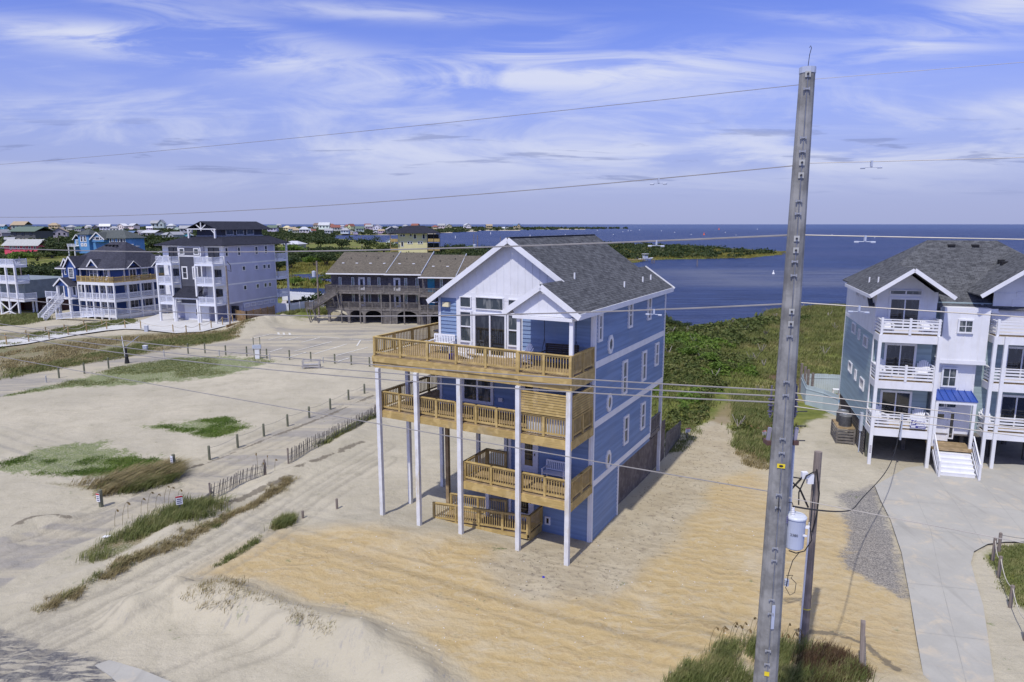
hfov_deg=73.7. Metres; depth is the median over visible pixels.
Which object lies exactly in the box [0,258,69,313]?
deck house
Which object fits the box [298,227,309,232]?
house
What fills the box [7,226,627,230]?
maritime forest
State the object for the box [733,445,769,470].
dry grass
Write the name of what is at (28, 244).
pink house
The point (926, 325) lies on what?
adirondack chair
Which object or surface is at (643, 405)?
window
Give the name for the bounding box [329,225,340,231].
house
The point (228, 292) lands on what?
utility pole
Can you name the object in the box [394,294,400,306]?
door
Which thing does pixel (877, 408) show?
adirondack chair
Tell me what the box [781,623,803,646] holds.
sea oats
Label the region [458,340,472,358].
adirondack chair
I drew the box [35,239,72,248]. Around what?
round shrub
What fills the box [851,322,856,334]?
window
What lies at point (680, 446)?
beach grass
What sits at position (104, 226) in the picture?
house
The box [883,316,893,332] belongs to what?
adirondack chair
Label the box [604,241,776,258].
island scrub
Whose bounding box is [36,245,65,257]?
round shrub
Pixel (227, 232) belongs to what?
window
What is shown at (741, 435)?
beach grass
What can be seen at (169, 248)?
sliding door
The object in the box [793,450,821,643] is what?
wooden pole
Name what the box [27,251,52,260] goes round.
round shrub
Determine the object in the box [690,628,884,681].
beach grass
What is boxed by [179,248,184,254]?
window
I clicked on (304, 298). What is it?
maritime forest
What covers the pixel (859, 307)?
power line
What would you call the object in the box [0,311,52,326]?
beach grass
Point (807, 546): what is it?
cable
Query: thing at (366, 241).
round shrub
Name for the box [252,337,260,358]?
utility pedestal
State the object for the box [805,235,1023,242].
power line
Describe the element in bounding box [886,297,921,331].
sliding door
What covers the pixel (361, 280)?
door
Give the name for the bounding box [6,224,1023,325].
sea
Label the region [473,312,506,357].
sliding door
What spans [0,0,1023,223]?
sky
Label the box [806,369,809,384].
wooden post
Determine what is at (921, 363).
adirondack chair
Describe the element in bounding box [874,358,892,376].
adirondack chair
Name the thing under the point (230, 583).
dry grass
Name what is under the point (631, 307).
window
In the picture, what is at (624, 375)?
window
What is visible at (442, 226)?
house
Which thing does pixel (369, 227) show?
house
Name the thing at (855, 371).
window
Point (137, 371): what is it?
lawn grass
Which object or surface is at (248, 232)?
window
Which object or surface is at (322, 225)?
house
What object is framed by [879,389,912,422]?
sliding door
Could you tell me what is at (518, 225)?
house
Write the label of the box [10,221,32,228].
house
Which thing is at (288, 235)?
maritime forest
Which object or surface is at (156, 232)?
house
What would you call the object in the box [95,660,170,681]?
road edge
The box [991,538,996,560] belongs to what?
wooden post
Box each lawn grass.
[0,454,162,477]
[10,356,273,394]
[151,415,255,438]
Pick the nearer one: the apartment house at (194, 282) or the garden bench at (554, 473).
the garden bench at (554, 473)
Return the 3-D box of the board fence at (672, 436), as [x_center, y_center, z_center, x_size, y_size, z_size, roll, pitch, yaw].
[11.722,6.922,49.592,0.080,1.871,5.114,5,11,25]
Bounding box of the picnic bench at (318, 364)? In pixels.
[301,359,320,368]
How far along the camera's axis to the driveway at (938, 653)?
34.47 m
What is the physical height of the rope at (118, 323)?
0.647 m
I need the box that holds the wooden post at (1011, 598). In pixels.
[1008,585,1014,607]
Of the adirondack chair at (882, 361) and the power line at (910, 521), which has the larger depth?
the adirondack chair at (882, 361)
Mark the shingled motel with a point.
(382, 283)
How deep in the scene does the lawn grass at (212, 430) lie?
54.36 m
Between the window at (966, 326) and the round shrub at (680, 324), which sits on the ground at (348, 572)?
the round shrub at (680, 324)
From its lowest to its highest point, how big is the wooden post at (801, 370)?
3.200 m
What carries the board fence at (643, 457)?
on the ground at (348, 572)
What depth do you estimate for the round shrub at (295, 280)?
180.12 m
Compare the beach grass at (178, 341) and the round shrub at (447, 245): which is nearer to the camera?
the beach grass at (178, 341)
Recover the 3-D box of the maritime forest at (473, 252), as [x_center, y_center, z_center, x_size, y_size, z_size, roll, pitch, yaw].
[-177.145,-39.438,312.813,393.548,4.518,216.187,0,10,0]
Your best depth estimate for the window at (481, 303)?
35.55 m
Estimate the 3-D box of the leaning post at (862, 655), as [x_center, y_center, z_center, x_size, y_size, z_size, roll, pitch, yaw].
[12.366,10.991,24.087,0.209,2.174,0.670,2,10,12]
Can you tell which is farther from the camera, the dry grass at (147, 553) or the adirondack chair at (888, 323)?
the adirondack chair at (888, 323)
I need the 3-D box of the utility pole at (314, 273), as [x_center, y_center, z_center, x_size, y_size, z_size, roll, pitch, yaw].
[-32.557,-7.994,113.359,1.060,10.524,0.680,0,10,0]
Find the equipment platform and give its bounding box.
[830,419,855,444]
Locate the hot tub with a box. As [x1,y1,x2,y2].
[527,405,580,437]
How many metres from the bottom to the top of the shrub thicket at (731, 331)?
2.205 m
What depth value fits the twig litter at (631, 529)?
36.31 m
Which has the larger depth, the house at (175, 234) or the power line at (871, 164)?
the house at (175, 234)
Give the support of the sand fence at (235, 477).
on the ground at (348, 572)
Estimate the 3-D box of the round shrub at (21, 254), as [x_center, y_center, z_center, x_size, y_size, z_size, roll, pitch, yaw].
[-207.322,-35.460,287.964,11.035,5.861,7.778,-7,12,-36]
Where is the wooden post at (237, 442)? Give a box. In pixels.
[236,434,238,447]
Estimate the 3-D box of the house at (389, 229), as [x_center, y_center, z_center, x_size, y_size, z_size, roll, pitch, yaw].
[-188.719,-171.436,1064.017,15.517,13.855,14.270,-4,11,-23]
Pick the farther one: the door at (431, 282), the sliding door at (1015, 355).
the door at (431, 282)
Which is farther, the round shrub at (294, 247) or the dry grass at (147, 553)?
the round shrub at (294, 247)
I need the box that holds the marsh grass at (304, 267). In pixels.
[276,244,785,298]
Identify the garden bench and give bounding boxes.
[428,333,454,352]
[541,459,564,484]
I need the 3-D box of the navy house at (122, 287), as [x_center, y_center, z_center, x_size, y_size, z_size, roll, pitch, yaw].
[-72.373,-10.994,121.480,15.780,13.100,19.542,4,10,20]
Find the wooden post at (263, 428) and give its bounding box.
[262,423,264,436]
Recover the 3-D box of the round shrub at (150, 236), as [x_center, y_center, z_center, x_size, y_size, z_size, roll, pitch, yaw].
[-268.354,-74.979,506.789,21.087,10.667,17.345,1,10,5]
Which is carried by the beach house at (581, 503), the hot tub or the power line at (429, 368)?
the hot tub
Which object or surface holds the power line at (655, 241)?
attached to the steel pole at (783, 441)
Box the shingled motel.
[305,251,481,324]
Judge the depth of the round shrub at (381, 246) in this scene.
387.48 m
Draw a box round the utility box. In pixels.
[144,325,148,331]
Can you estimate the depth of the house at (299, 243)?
421.07 m
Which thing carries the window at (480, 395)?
in the beach house at (581, 503)
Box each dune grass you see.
[651,303,845,462]
[983,542,1023,609]
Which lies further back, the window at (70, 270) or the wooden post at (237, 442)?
the window at (70, 270)
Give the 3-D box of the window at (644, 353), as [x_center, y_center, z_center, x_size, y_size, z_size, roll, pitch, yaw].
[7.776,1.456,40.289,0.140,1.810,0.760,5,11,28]
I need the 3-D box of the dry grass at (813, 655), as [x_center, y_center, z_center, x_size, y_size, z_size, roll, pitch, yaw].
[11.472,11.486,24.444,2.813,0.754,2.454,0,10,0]
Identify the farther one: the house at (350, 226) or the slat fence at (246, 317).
the house at (350, 226)
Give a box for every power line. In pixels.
[0,85,794,164]
[0,234,786,252]
[0,329,774,396]
[0,334,773,402]
[0,356,767,491]
[1,297,781,316]
[2,324,774,390]
[18,165,791,217]
[791,498,1023,542]
[795,399,1023,428]
[795,406,1023,436]
[796,393,1023,421]
[801,302,1023,317]
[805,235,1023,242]
[819,62,1022,78]
[825,157,1023,168]
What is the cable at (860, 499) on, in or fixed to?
attached to the transformer
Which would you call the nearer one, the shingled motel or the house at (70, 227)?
the shingled motel
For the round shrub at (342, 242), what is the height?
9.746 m
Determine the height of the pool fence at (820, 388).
2.008 m
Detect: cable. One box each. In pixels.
[786,553,798,586]
[789,527,811,553]
[792,421,901,511]
[809,471,815,526]
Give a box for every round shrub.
[0,267,25,272]
[5,250,33,262]
[8,264,37,273]
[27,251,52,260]
[28,266,60,275]
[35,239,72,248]
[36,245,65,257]
[142,233,166,245]
[144,238,169,247]
[275,256,303,270]
[279,254,297,268]
[280,244,304,250]
[289,250,314,257]
[289,276,307,285]
[300,255,323,265]
[304,236,329,246]
[309,251,341,264]
[310,273,330,280]
[310,277,323,285]
[325,236,354,247]
[353,236,381,247]
[368,242,397,251]
[442,243,466,249]
[445,249,460,252]
[665,318,680,324]
[665,340,685,347]
[675,321,691,325]
[677,346,700,355]
[697,351,720,360]
[708,361,733,370]
[723,360,746,368]
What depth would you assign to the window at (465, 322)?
36.48 m
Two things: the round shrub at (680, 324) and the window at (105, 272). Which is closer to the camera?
the round shrub at (680, 324)
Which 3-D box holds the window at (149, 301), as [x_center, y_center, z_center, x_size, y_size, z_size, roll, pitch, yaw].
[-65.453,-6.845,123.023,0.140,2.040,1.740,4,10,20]
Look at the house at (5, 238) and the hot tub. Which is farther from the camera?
the house at (5, 238)
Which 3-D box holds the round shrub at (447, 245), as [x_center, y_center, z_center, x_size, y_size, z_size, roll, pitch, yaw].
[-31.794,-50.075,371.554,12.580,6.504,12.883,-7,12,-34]
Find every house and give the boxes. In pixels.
[0,224,7,228]
[0,229,10,236]
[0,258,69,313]
[1,239,45,253]
[4,237,15,241]
[7,227,53,238]
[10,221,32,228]
[37,242,172,320]
[48,223,60,228]
[53,227,68,239]
[66,225,75,229]
[67,229,146,255]
[74,227,84,231]
[99,224,110,229]
[117,223,127,228]
[128,223,139,229]
[141,230,164,235]
[150,220,165,229]
[154,221,289,323]
[161,232,183,237]
[166,224,175,229]
[179,225,192,232]
[267,225,278,231]
[283,241,306,249]
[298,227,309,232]
[318,222,330,229]
[324,228,333,233]
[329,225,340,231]
[341,228,349,234]
[345,224,354,229]
[354,226,363,231]
[365,225,373,229]
[372,234,674,565]
[373,224,381,229]
[386,226,395,234]
[389,226,440,252]
[437,224,445,228]
[463,223,470,228]
[513,223,521,229]
[839,240,1023,479]
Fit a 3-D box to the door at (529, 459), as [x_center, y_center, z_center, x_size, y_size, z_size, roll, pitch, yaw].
[0.890,5.791,35.769,1.100,2.220,0.110,5,11,28]
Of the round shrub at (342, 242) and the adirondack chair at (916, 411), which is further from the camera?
the round shrub at (342, 242)
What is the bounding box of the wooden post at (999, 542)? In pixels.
[997,532,1002,551]
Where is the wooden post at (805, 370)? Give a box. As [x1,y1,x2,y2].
[804,366,806,381]
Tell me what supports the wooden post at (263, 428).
on the ground at (348, 572)
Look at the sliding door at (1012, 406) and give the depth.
45.26 m
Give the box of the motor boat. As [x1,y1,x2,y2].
[636,254,652,260]
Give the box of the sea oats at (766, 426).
[747,422,772,440]
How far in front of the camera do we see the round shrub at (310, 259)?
262.35 m
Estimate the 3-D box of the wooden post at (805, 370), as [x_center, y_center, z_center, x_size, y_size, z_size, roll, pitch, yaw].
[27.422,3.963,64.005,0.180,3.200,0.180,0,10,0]
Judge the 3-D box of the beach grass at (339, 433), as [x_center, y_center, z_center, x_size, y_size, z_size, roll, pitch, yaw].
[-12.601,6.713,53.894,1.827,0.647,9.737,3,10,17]
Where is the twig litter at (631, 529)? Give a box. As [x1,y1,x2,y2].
[490,443,728,598]
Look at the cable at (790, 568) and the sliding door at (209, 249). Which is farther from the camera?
the sliding door at (209, 249)
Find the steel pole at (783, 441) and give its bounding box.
[753,47,815,681]
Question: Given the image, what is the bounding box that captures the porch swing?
[541,316,578,359]
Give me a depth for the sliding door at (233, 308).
116.51 m
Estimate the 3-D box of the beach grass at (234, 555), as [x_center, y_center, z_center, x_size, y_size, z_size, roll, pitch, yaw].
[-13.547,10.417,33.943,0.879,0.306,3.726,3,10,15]
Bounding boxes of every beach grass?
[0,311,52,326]
[0,318,140,348]
[0,318,254,379]
[60,507,235,599]
[69,454,199,497]
[76,492,236,563]
[147,492,230,522]
[212,535,263,567]
[264,509,298,530]
[274,306,327,314]
[313,412,376,445]
[660,650,709,681]
[664,421,702,453]
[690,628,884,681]
[724,389,774,463]
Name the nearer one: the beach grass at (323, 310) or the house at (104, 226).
the beach grass at (323, 310)
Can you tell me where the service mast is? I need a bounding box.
[899,414,903,439]
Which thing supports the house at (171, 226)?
on the ground at (348, 572)
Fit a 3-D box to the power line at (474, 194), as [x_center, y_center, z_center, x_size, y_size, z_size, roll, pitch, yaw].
[-19.919,-5.734,28.939,59.690,0.971,0.061,5,11,29]
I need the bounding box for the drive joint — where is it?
[915,495,965,680]
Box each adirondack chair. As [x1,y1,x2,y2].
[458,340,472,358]
[514,343,533,363]
[870,405,889,426]
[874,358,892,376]
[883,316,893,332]
[910,407,925,429]
[915,360,930,381]
[919,318,933,334]
[977,408,994,426]
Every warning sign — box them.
[96,489,103,506]
[170,454,175,464]
[175,495,182,507]
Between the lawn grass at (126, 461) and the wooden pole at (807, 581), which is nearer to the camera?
the wooden pole at (807, 581)
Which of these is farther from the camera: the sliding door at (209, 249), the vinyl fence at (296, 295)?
the vinyl fence at (296, 295)
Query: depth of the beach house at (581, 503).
35.26 m
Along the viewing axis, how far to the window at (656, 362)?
42.33 m
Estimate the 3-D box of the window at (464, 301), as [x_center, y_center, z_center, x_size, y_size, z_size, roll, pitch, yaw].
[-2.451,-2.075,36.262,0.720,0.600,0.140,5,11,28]
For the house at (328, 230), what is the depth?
1018.82 m
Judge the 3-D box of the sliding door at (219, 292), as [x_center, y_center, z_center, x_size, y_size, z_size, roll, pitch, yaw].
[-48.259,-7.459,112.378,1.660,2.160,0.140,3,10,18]
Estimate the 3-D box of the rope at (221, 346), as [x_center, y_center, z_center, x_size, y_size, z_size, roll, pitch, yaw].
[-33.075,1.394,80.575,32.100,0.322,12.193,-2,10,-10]
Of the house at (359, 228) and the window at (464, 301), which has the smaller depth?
the window at (464, 301)
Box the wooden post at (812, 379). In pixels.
[811,373,814,385]
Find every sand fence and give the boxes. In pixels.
[208,459,265,497]
[287,404,375,463]
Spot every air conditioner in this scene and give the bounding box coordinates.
[836,409,849,421]
[838,413,851,426]
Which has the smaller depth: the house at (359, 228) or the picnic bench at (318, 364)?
the picnic bench at (318, 364)
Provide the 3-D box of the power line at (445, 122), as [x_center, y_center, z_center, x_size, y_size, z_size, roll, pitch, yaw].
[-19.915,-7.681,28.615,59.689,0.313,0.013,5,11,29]
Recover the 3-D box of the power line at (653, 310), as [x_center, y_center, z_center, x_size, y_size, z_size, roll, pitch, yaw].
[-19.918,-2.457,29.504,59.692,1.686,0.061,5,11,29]
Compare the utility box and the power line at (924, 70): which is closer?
the power line at (924, 70)
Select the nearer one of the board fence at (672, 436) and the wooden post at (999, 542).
the wooden post at (999, 542)
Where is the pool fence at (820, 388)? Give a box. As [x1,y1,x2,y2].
[800,374,839,415]
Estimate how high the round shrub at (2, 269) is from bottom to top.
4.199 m
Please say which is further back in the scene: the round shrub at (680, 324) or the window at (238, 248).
the window at (238, 248)
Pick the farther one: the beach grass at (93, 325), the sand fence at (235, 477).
the beach grass at (93, 325)
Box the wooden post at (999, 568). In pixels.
[997,555,1002,577]
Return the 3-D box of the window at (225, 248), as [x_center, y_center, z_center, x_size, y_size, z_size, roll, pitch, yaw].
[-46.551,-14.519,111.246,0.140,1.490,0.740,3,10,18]
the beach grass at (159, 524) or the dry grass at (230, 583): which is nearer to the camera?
the dry grass at (230, 583)
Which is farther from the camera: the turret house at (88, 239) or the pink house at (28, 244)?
the pink house at (28, 244)
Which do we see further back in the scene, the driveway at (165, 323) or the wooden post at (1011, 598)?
the driveway at (165, 323)
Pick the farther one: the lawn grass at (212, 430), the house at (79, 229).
the house at (79, 229)
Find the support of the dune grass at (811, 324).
on the ground at (348, 572)
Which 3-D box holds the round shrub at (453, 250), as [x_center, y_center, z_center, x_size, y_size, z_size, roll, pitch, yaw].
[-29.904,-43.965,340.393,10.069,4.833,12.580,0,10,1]
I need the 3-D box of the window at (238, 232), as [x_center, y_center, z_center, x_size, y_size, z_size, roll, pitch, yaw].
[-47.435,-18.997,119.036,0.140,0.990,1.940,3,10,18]
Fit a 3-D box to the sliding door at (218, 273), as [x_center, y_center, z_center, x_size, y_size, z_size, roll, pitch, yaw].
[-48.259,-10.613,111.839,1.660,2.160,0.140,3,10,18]
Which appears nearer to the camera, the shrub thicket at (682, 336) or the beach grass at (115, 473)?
the beach grass at (115, 473)
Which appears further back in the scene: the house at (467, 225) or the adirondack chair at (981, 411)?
the house at (467, 225)
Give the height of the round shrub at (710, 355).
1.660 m
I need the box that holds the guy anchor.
[121,336,138,363]
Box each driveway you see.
[0,313,236,346]
[875,464,1023,681]
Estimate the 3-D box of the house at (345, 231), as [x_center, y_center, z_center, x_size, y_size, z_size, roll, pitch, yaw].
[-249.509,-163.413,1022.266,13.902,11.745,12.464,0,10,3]
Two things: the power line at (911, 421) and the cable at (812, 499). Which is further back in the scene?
the cable at (812, 499)
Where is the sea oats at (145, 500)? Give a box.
[115,486,181,524]
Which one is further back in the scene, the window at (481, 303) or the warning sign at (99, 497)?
the warning sign at (99, 497)
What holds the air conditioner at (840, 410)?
on the equipment platform
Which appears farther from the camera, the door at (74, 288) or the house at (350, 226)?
the house at (350, 226)
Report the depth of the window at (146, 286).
122.48 m
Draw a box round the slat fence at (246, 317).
[235,306,274,320]
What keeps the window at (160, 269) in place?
in the navy house at (122, 287)
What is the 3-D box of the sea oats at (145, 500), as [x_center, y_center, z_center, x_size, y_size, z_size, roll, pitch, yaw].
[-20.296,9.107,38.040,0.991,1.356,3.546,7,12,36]
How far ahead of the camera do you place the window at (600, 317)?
33.49 m
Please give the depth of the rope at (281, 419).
53.85 m
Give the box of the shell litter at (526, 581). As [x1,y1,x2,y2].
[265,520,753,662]
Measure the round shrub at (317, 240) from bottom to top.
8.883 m
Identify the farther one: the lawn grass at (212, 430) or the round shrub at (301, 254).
the round shrub at (301, 254)
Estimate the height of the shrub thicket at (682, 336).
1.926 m
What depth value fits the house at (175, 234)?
687.25 m
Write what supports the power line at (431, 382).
attached to the steel pole at (783, 441)
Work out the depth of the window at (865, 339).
48.48 m
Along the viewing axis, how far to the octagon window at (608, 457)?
36.06 m
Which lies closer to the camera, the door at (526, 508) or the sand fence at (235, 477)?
the door at (526, 508)
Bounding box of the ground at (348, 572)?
[0,228,1023,681]
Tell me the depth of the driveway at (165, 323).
107.24 m
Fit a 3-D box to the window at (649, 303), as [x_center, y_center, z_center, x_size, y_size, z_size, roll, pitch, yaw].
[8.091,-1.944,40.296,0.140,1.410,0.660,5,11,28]
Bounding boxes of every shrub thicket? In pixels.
[652,313,761,409]
[655,312,816,432]
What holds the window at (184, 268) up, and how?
in the apartment house at (194, 282)
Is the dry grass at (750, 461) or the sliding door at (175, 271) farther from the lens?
the sliding door at (175, 271)
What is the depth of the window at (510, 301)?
34.91 m
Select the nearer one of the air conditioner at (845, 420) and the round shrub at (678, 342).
the air conditioner at (845, 420)
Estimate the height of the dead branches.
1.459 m
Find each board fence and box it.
[618,420,665,503]
[665,421,680,456]
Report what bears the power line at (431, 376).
attached to the steel pole at (783, 441)
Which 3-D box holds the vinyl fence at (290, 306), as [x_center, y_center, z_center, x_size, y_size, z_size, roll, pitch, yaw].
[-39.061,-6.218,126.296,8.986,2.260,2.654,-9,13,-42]
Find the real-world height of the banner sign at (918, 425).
0.580 m
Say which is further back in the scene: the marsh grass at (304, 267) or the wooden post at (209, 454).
the marsh grass at (304, 267)
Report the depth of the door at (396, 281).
111.59 m
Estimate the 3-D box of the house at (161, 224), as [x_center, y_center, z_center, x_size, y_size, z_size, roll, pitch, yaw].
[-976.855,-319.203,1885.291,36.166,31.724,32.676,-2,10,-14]
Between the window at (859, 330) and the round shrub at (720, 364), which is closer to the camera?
the window at (859, 330)
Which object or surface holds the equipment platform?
on the ground at (348, 572)
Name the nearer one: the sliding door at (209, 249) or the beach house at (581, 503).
the beach house at (581, 503)
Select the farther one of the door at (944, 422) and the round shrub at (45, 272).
the round shrub at (45, 272)
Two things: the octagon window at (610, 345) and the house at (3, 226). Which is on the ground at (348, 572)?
the house at (3, 226)
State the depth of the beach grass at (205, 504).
38.06 m
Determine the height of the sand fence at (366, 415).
1.520 m
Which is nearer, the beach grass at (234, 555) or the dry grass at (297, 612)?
the dry grass at (297, 612)
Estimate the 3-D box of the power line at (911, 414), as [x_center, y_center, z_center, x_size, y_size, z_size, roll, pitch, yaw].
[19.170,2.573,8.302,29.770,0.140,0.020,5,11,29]
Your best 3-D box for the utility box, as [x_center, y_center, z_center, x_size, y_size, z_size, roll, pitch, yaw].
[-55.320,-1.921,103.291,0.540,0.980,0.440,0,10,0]
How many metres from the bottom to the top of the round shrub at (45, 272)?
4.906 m
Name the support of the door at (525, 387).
in the beach house at (581, 503)
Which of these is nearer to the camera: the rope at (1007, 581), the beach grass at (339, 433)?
the rope at (1007, 581)
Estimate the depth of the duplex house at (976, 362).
45.34 m
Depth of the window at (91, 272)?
117.31 m
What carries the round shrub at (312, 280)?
on the ground at (348, 572)
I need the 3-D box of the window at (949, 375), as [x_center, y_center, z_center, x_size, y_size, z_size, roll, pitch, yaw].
[29.140,2.411,45.501,0.920,1.350,0.140,3,10,16]
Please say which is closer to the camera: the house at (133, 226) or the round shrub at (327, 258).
the round shrub at (327, 258)
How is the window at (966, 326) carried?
in the duplex house at (976, 362)
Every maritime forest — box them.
[0,229,478,243]
[0,246,487,270]
[0,270,330,304]
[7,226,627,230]
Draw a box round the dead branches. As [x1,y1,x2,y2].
[665,306,837,424]
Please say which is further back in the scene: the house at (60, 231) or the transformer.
the house at (60, 231)
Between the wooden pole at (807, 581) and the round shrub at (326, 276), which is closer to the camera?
the wooden pole at (807, 581)
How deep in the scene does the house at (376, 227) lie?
1475.89 m
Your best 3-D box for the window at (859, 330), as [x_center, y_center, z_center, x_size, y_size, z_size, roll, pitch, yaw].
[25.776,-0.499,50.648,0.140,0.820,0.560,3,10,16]
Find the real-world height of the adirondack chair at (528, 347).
1.040 m
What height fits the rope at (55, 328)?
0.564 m
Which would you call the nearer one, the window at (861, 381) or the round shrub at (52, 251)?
the window at (861, 381)
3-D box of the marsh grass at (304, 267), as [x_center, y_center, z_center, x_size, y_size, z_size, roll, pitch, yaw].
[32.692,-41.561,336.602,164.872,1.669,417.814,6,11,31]
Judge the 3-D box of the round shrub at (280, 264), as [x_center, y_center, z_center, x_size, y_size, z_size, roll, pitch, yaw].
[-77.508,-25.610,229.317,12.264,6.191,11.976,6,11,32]
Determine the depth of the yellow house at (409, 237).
363.33 m
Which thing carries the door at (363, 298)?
in the shingled motel
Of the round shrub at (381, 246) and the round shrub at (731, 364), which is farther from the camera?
the round shrub at (381, 246)
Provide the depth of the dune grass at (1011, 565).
32.16 m
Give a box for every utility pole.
[225,262,230,323]
[312,261,319,316]
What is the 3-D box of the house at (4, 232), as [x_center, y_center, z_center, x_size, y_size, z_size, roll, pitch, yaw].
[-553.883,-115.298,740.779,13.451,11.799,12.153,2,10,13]
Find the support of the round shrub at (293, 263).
on the ground at (348, 572)
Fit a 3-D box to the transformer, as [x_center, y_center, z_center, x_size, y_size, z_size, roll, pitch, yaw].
[6.620,4.339,15.936,0.606,1.009,0.486,4,10,22]
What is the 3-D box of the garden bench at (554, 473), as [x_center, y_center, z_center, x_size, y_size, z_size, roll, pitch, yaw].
[2.187,6.639,34.622,1.260,0.995,0.640,5,11,28]
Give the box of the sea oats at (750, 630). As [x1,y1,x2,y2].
[709,617,756,651]
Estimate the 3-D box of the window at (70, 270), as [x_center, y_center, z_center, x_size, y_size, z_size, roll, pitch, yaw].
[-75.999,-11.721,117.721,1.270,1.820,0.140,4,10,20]
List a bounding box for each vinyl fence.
[276,300,316,312]
[282,291,314,300]
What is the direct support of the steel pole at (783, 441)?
on the ground at (348, 572)
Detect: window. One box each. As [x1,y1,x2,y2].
[68,268,74,277]
[89,270,97,278]
[103,270,107,276]
[128,269,136,279]
[129,284,137,295]
[130,300,139,310]
[141,268,148,276]
[143,282,151,293]
[144,298,152,308]
[154,267,163,277]
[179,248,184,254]
[181,266,187,278]
[192,267,198,278]
[224,247,228,256]
[225,230,233,234]
[236,230,243,234]
[237,247,240,255]
[246,230,253,234]
[459,296,471,307]
[459,310,472,342]
[462,379,493,405]
[475,296,503,310]
[507,315,516,346]
[508,299,516,305]
[597,313,603,342]
[605,450,610,468]
[606,393,612,411]
[607,335,613,353]
[621,359,627,395]
[622,414,628,445]
[627,304,633,328]
[640,401,645,430]
[641,350,646,381]
[646,298,651,320]
[654,342,659,366]
[848,360,852,373]
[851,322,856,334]
[854,369,856,380]
[857,328,860,339]
[859,376,864,391]
[862,334,868,348]
[940,367,957,387]
[957,319,974,333]
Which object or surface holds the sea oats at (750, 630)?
on the ground at (348, 572)
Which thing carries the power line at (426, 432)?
attached to the steel pole at (783, 441)
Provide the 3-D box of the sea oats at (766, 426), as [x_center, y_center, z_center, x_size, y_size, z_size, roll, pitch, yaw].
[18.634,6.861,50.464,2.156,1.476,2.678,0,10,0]
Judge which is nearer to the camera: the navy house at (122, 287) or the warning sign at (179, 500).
the warning sign at (179, 500)
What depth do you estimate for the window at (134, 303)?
120.23 m
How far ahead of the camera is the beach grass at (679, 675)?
24.16 m
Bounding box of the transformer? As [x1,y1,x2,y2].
[786,507,809,550]
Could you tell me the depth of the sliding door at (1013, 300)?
44.31 m
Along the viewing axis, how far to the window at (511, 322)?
35.15 m
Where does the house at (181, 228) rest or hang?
on the ground at (348, 572)
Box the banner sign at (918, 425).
[910,419,926,428]
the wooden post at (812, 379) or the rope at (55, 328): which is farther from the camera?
the rope at (55, 328)
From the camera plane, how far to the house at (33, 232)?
639.75 m
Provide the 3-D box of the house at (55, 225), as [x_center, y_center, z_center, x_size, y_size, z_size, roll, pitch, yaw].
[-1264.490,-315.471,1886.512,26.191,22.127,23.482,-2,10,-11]
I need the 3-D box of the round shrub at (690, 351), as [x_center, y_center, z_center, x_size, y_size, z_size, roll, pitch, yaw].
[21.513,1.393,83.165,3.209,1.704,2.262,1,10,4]
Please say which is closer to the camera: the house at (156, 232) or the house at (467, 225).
the house at (156, 232)
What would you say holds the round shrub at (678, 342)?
on the ground at (348, 572)
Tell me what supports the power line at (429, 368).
attached to the steel pole at (783, 441)
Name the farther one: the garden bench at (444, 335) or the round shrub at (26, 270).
the round shrub at (26, 270)
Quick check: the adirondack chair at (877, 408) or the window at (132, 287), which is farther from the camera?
the window at (132, 287)
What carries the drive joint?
on the driveway at (938, 653)
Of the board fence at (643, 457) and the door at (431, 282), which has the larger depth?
the door at (431, 282)
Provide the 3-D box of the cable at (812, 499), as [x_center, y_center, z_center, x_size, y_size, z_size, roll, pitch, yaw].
[8.928,4.510,20.237,0.039,1.970,9.527,5,11,25]
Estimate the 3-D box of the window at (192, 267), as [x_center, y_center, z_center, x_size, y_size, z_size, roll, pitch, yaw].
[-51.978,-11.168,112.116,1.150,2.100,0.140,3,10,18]
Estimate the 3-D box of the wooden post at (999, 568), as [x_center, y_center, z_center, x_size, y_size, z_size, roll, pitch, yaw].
[22.363,10.548,31.332,0.139,1.451,0.139,-4,10,-22]
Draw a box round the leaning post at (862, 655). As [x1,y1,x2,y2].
[859,620,865,665]
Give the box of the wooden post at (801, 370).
[799,363,802,392]
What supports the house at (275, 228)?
on the ground at (348, 572)
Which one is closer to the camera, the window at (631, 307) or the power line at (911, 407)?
the power line at (911, 407)
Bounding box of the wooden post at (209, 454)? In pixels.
[207,445,210,459]
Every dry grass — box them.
[0,319,253,372]
[31,475,300,612]
[169,573,254,612]
[248,587,339,634]
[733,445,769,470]
[791,636,878,681]
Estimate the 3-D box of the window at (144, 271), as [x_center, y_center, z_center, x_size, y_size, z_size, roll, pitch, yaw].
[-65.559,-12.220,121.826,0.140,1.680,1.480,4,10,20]
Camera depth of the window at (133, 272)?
119.07 m
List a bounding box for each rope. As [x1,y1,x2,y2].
[6,321,98,335]
[9,315,231,338]
[67,344,368,367]
[210,386,362,447]
[995,541,1023,618]
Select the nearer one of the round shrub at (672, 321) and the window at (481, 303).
the window at (481, 303)
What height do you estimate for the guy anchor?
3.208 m
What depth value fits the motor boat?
311.51 m
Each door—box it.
[72,286,77,296]
[168,247,177,259]
[173,269,179,281]
[208,248,219,260]
[214,270,221,282]
[216,289,223,301]
[231,306,238,317]
[358,277,364,289]
[361,294,365,305]
[393,278,400,290]
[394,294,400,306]
[428,279,434,291]
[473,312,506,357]
[521,386,538,410]
[521,434,538,473]
[521,501,533,518]
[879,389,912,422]
[883,343,916,377]
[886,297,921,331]
[936,408,950,440]
[998,394,1023,429]
[1004,346,1023,380]
[1008,299,1023,333]

